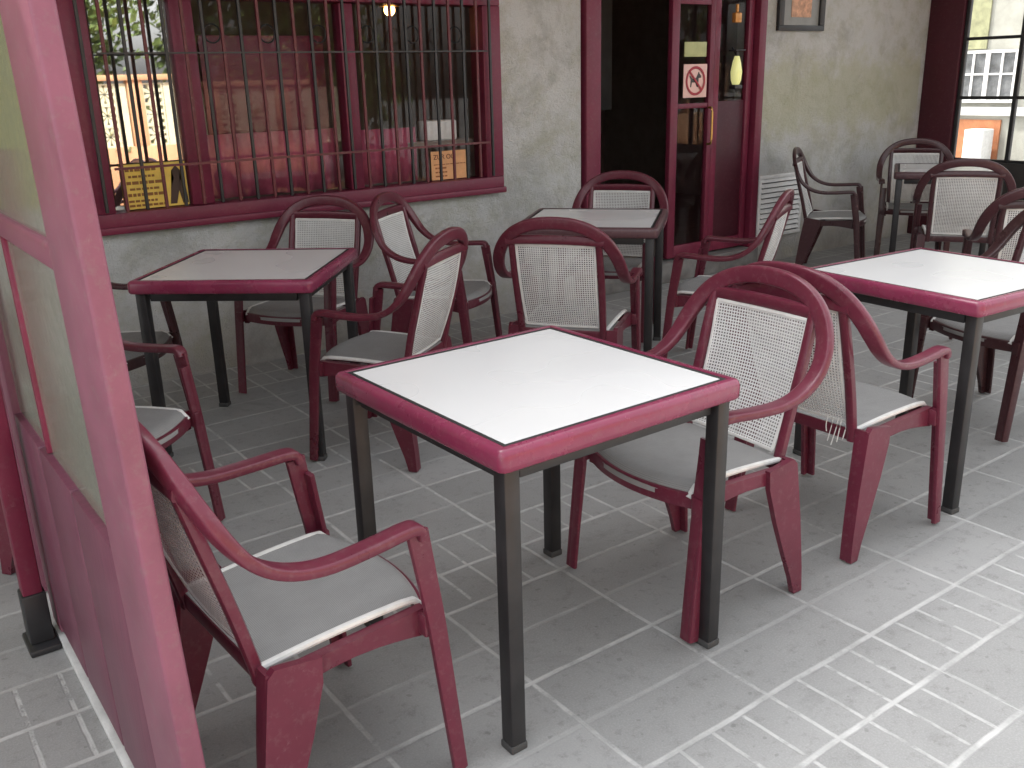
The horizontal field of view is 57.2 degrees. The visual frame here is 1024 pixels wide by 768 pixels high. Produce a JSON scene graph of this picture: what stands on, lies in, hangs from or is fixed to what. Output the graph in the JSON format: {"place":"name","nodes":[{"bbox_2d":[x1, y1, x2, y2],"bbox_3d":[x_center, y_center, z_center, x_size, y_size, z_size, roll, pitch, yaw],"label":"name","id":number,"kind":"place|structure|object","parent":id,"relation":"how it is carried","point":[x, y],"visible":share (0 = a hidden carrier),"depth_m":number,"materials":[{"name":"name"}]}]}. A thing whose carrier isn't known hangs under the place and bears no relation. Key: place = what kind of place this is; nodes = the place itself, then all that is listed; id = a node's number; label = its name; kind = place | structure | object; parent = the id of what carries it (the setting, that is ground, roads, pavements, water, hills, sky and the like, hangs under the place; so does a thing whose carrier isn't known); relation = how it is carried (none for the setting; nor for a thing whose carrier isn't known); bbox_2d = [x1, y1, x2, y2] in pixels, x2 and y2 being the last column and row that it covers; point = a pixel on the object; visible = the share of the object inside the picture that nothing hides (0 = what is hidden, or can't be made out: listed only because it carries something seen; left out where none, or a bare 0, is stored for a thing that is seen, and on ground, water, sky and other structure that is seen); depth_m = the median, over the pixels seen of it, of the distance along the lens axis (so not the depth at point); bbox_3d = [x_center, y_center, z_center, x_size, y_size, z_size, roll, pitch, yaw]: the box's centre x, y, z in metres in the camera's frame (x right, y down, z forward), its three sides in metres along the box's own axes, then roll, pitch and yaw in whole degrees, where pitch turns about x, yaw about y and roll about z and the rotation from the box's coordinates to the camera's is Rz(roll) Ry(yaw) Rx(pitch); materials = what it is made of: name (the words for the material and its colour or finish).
{"place":"outdoors","nodes":[
{"label":"outdoors","id":0,"kind":"place"},
{"bbox_2d":[418,119,456,140],"bbox_3d":[-0.468,-1.589,5.874,0.220,0.120,0.120,-14,22,-34],"label":"napkin box","id":1,"kind":"object","parent":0,"point":[432,131],"visible":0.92,"depth_m":5.82,"materials":[{"name":"white plastic"}]},
{"bbox_2d":[0,233,1023,767],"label":"pavement","id":2,"kind":"structure","parent":0,"point":[898,643],"depth_m":2.69,"materials":[{"name":"grey tile"}]},
{"bbox_2d":[0,383,61,657],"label":"prop post","id":3,"kind":"object","parent":2,"relation":"on","point":[39,636],"visible":1,"depth_m":2.54,"materials":[{"name":"red paint"}]},
{"bbox_2d":[45,591,133,767],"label":"threshold strip","id":4,"kind":"object","parent":2,"relation":"on","point":[114,739],"depth_m":2.38,"materials":[{"name":"stone"}]},
{"bbox_2d":[0,379,47,590],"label":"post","id":5,"kind":"object","parent":4,"relation":"on","point":[41,572],"visible":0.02,"depth_m":2.79,"materials":[{"name":"pink paint"}]},
{"bbox_2d":[0,0,205,767],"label":"side screen","id":6,"kind":"object","parent":4,"relation":"on","point":[67,391],"visible":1,"depth_m":1.72,"materials":[{"name":"pink paint"}]},
{"bbox_2d":[0,339,225,574],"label":"armchair","id":7,"kind":"object","parent":2,"relation":"on","point":[165,427],"visible":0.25,"depth_m":3.19,"materials":[{"name":"red plastic"}]},
{"bbox_2d":[111,282,182,370],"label":"armchair","id":8,"kind":"object","parent":2,"relation":"on","point":[135,360],"visible":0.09,"depth_m":4.21,"materials":[{"name":"brown plastic"}]},
{"bbox_2d":[127,248,360,460],"bbox_3d":[-1.107,-0.154,4.127,0.750,0.763,0.750,0,18,5],"label":"cafe table","id":9,"kind":"object","parent":2,"relation":"on","point":[213,277],"visible":0.88,"depth_m":3.83,"materials":[{"name":"white laminate"}]},
{"bbox_2d":[138,421,467,767],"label":"armchair","id":10,"kind":"object","parent":2,"relation":"on","point":[257,616],"visible":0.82,"depth_m":1.91,"materials":[{"name":"red plastic"}]},
{"bbox_2d":[234,195,373,401],"bbox_3d":[-1.037,-0.454,4.757,0.601,0.932,0.567,5,19,18],"label":"armchair","id":11,"kind":"object","parent":2,"relation":"on","point":[284,317],"visible":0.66,"depth_m":4.80,"materials":[{"name":"red plastic"}]},
{"bbox_2d":[309,227,467,471],"bbox_3d":[-0.489,-0.184,3.885,0.567,0.932,0.601,5,19,19],"label":"armchair","id":12,"kind":"object","parent":2,"relation":"on","point":[374,344],"visible":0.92,"depth_m":3.74,"materials":[{"name":"red plastic"}]},
{"bbox_2d":[369,192,502,343],"bbox_3d":[-0.398,-0.541,4.973,0.567,0.932,0.601,4,19,15],"label":"armchair","id":13,"kind":"object","parent":2,"relation":"on","point":[470,294],"visible":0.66,"depth_m":4.91,"materials":[{"name":"red plastic"}]},
{"bbox_2d":[102,0,930,386],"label":"cafe building","id":14,"kind":"structure","parent":2,"relation":"on","point":[838,100],"depth_m":7.60,"materials":[{"name":"grey paint"}]},
{"bbox_2d":[196,35,329,134],"bbox_3d":[-1.351,-1.631,5.170,0.710,0.540,0.025,-14,22,-34],"label":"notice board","id":15,"kind":"object","parent":14,"relation":"on","point":[219,89],"visible":0.69,"depth_m":5.14,"materials":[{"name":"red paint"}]},
{"bbox_2d":[56,0,506,235],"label":"barred window","id":16,"kind":"structure","parent":14,"relation":"attached to","point":[118,219],"depth_m":4.74,"materials":[{"name":"red paint"}]},
{"bbox_2d":[123,161,189,209],"bbox_3d":[-1.810,-1.010,4.767,0.320,0.220,0.005,-14,22,-34],"label":"window flyer","id":17,"kind":"object","parent":16,"relation":"attached to","point":[134,186],"depth_m":4.77,"materials":[{"name":"paper"}]},
{"bbox_2d":[207,128,337,198],"bbox_3d":[-1.321,-1.230,5.219,0.770,0.335,0.047,-14,22,-34],"label":"cafe curtain","id":18,"kind":"object","parent":16,"relation":"hanging from","point":[228,169],"visible":0.73,"depth_m":5.21,"materials":[{"name":"red fabric"}]},
{"bbox_2d":[72,0,494,213],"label":"window grille","id":19,"kind":"object","parent":16,"relation":"attached to","point":[199,163],"depth_m":4.96,"materials":[{"name":"metal"}]},
{"bbox_2d":[361,127,417,184],"bbox_3d":[-0.750,-1.365,5.619,0.430,0.315,0.046,-14,22,-34],"label":"cafe curtain","id":20,"kind":"object","parent":16,"relation":"hanging from","point":[390,157],"visible":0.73,"depth_m":5.62,"materials":[{"name":"red fabric"}]},
{"bbox_2d":[431,149,466,180],"bbox_3d":[-0.378,-1.349,5.774,0.275,0.170,0.004,-14,22,-34],"label":"window flyer","id":21,"kind":"object","parent":16,"relation":"attached to","point":[447,160],"depth_m":5.77,"materials":[{"name":"paper"}]},
{"bbox_2d":[379,5,399,15],"bbox_3d":[-0.765,-2.619,5.694,0.130,0.725,0.130,-14,22,-34],"label":"ceiling lamp","id":22,"kind":"object","parent":14,"relation":"hanging from","point":[392,9],"visible":0.55,"depth_m":5.77,"materials":[{"name":"white glass"}]},
{"bbox_2d":[408,137,473,146],"bbox_3d":[-0.453,-1.523,5.912,0.600,0.030,0.190,-14,22,-34],"label":"ledge","id":23,"kind":"object","parent":14,"relation":"attached to","point":[457,140],"visible":0.36,"depth_m":5.83,"materials":[{"name":"paint"}]},
{"bbox_2d":[601,0,611,109],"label":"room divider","id":24,"kind":"object","parent":14,"relation":"hanging from","point":[606,54],"visible":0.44,"depth_m":8.15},
{"bbox_2d":[663,0,716,258],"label":"door leaf","id":25,"kind":"object","parent":14,"relation":"on","point":[671,250],"visible":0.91,"depth_m":6.85,"materials":[{"name":"red paint"}]},
{"bbox_2d":[683,64,706,97],"bbox_3d":[1.323,-2.188,6.775,0.240,0.230,0.013,-14,22,-34],"label":"no dogs sign","id":26,"kind":"object","parent":25,"relation":"attached to","point":[694,80],"visible":1,"depth_m":6.77,"materials":[{"name":"white metal"}]},
{"bbox_2d":[684,42,706,56],"bbox_3d":[1.310,-2.391,6.706,0.225,0.100,0.008,-14,22,-34],"label":"notice plate","id":27,"kind":"object","parent":25,"relation":"attached to","point":[695,49],"visible":1,"depth_m":6.70,"materials":[{"name":"yellow paper"}]},
{"bbox_2d":[707,0,754,250],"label":"door leaf","id":28,"kind":"object","parent":14,"relation":"attached to","point":[728,172],"visible":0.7,"depth_m":7.22,"materials":[{"name":"red paint"}]},
{"bbox_2d":[732,4,741,22],"bbox_3d":[1.641,-2.700,6.839,0.070,0.130,0.040,-14,22,-34],"label":"hanging ornament","id":29,"kind":"object","parent":28,"relation":"hanging from","point":[737,16],"visible":1,"depth_m":6.83,"materials":[{"name":"orange metal"}]},
{"bbox_2d":[729,47,745,88],"bbox_3d":[1.652,-2.333,6.929,0.110,0.294,0.096,-14,22,-34],"label":"lantern","id":30,"kind":"object","parent":28,"relation":"attached to","point":[736,72],"visible":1,"depth_m":6.91,"materials":[{"name":"yellow glass"}]},
{"bbox_2d":[755,171,802,236],"bbox_3d":[2.185,-1.462,7.659,0.550,0.500,0.026,-14,22,-34],"label":"louvre vent","id":31,"kind":"object","parent":14,"relation":"attached to","point":[772,188],"visible":0.71,"depth_m":7.59,"materials":[{"name":"white plastic"}]},
{"bbox_2d":[776,0,825,30],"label":"picture frame","id":32,"kind":"object","parent":14,"relation":"attached to","point":[800,15],"visible":1,"depth_m":7.27,"materials":[{"name":"black metal"}]},
{"bbox_2d":[335,325,739,754],"bbox_3d":[0.060,0.339,2.517,0.750,0.763,0.750,-14,22,-35],"label":"cafe table","id":33,"kind":"object","parent":2,"relation":"on","point":[507,411],"visible":0.92,"depth_m":2.29,"materials":[{"name":"white laminate"}]},
{"bbox_2d":[493,217,641,350],"bbox_3d":[0.267,-0.330,4.271,0.601,0.932,0.567,5,19,18],"label":"armchair","id":34,"kind":"object","parent":2,"relation":"on","point":[596,321],"visible":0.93,"depth_m":4.03,"materials":[{"name":"red plastic"}]},
{"bbox_2d":[517,208,667,351],"bbox_3d":[0.447,-0.536,5.176,0.750,0.763,0.750,3,18,13],"label":"cafe table","id":35,"kind":"object","parent":2,"relation":"on","point":[631,226],"visible":0.48,"depth_m":4.92,"materials":[{"name":"white laminate"}]},
{"bbox_2d":[556,170,668,342],"bbox_3d":[0.600,-0.777,5.620,0.601,0.932,0.567,5,19,18],"label":"armchair","id":36,"kind":"object","parent":2,"relation":"on","point":[650,186],"visible":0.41,"depth_m":5.71,"materials":[{"name":"red plastic"}]},
{"bbox_2d":[566,265,833,643],"bbox_3d":[0.549,0.149,2.774,0.567,0.932,0.601,-13,21,-32],"label":"armchair","id":37,"kind":"object","parent":2,"relation":"on","point":[666,466],"visible":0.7,"depth_m":2.72,"materials":[{"name":"red plastic"}]},
{"bbox_2d":[662,189,793,384],"bbox_3d":[1.115,-0.533,4.827,0.567,0.932,0.601,7,20,25],"label":"armchair","id":38,"kind":"object","parent":2,"relation":"on","point":[680,295],"visible":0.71,"depth_m":4.67,"materials":[{"name":"red plastic"}]},
{"bbox_2d":[792,147,866,264],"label":"armchair","id":39,"kind":"object","parent":2,"relation":"on","point":[816,220],"visible":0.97,"depth_m":7.06,"materials":[{"name":"brown plastic"}]},
{"bbox_2d":[725,261,951,563],"bbox_3d":[1.059,0.024,3.120,0.567,0.932,0.601,-14,22,-33],"label":"armchair","id":40,"kind":"object","parent":2,"relation":"on","point":[848,407],"visible":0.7,"depth_m":2.94,"materials":[{"name":"red plastic"}]},
{"bbox_2d":[793,247,1023,514],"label":"cafe table","id":41,"kind":"object","parent":2,"relation":"on","point":[973,293],"visible":0.67,"depth_m":3.29,"materials":[{"name":"white laminate"}]},
{"bbox_2d":[873,138,954,255],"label":"armchair","id":42,"kind":"object","parent":2,"relation":"on","point":[887,206],"visible":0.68,"depth_m":7.71,"materials":[{"name":"brown plastic"}]},
{"bbox_2d":[907,0,967,233],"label":"corner post","id":43,"kind":"object","parent":2,"relation":"on","point":[946,28],"visible":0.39,"depth_m":8.31,"materials":[{"name":"paint"}]},
{"bbox_2d":[889,163,1003,255],"bbox_3d":[3.291,-1.265,7.186,0.750,0.763,0.750,6,19,21],"label":"cafe table","id":44,"kind":"object","parent":2,"relation":"on","point":[911,173],"visible":0.29,"depth_m":6.97,"materials":[{"name":"white laminate"}]},
{"bbox_2d":[909,158,1015,258],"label":"armchair","id":45,"kind":"object","parent":2,"relation":"on","point":[949,232],"visible":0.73,"depth_m":6.04,"materials":[{"name":"brown plastic"}]},
{"bbox_2d":[912,210,1023,441],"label":"armchair","id":46,"kind":"object","parent":2,"relation":"on","point":[1005,334],"visible":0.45,"depth_m":4.01,"materials":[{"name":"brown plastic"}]},
{"bbox_2d":[943,0,1023,245],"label":"side window","id":47,"kind":"structure","parent":2,"relation":"on","point":[1015,168],"depth_m":8.04,"materials":[{"name":"black metal"}]},
{"bbox_2d":[948,187,1023,339],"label":"armchair","id":48,"kind":"object","parent":2,"relation":"on","point":[1005,204],"visible":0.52,"depth_m":4.65,"materials":[{"name":"brown plastic"}]},
{"bbox_2d":[962,128,993,158],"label":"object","id":49,"kind":"object","parent":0,"point":[977,142],"visible":0.56,"depth_m":13.52,"materials":[{"name":"white plastic"}]},
{"bbox_2d":[955,0,1023,160],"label":"neighbour house","id":50,"kind":"structure","parent":0,"point":[991,65],"depth_m":13.46,"materials":[{"name":"beige paint"}]},
{"bbox_2d":[962,50,988,102],"bbox_3d":[6.720,-4.484,13.702,0.055,0.720,0.420,-14,22,-34],"label":"window","id":51,"kind":"structure","parent":50,"relation":"in","point":[976,64],"depth_m":13.66,"materials":[{"name":"white plastic"}]},
{"bbox_2d":[982,49,1018,102],"bbox_3d":[6.970,-4.385,13.379,0.055,0.720,0.420,-14,22,-34],"label":"window","id":52,"kind":"structure","parent":50,"relation":"in","point":[1001,64],"depth_m":13.37,"materials":[{"name":"white plastic"}]}
]}

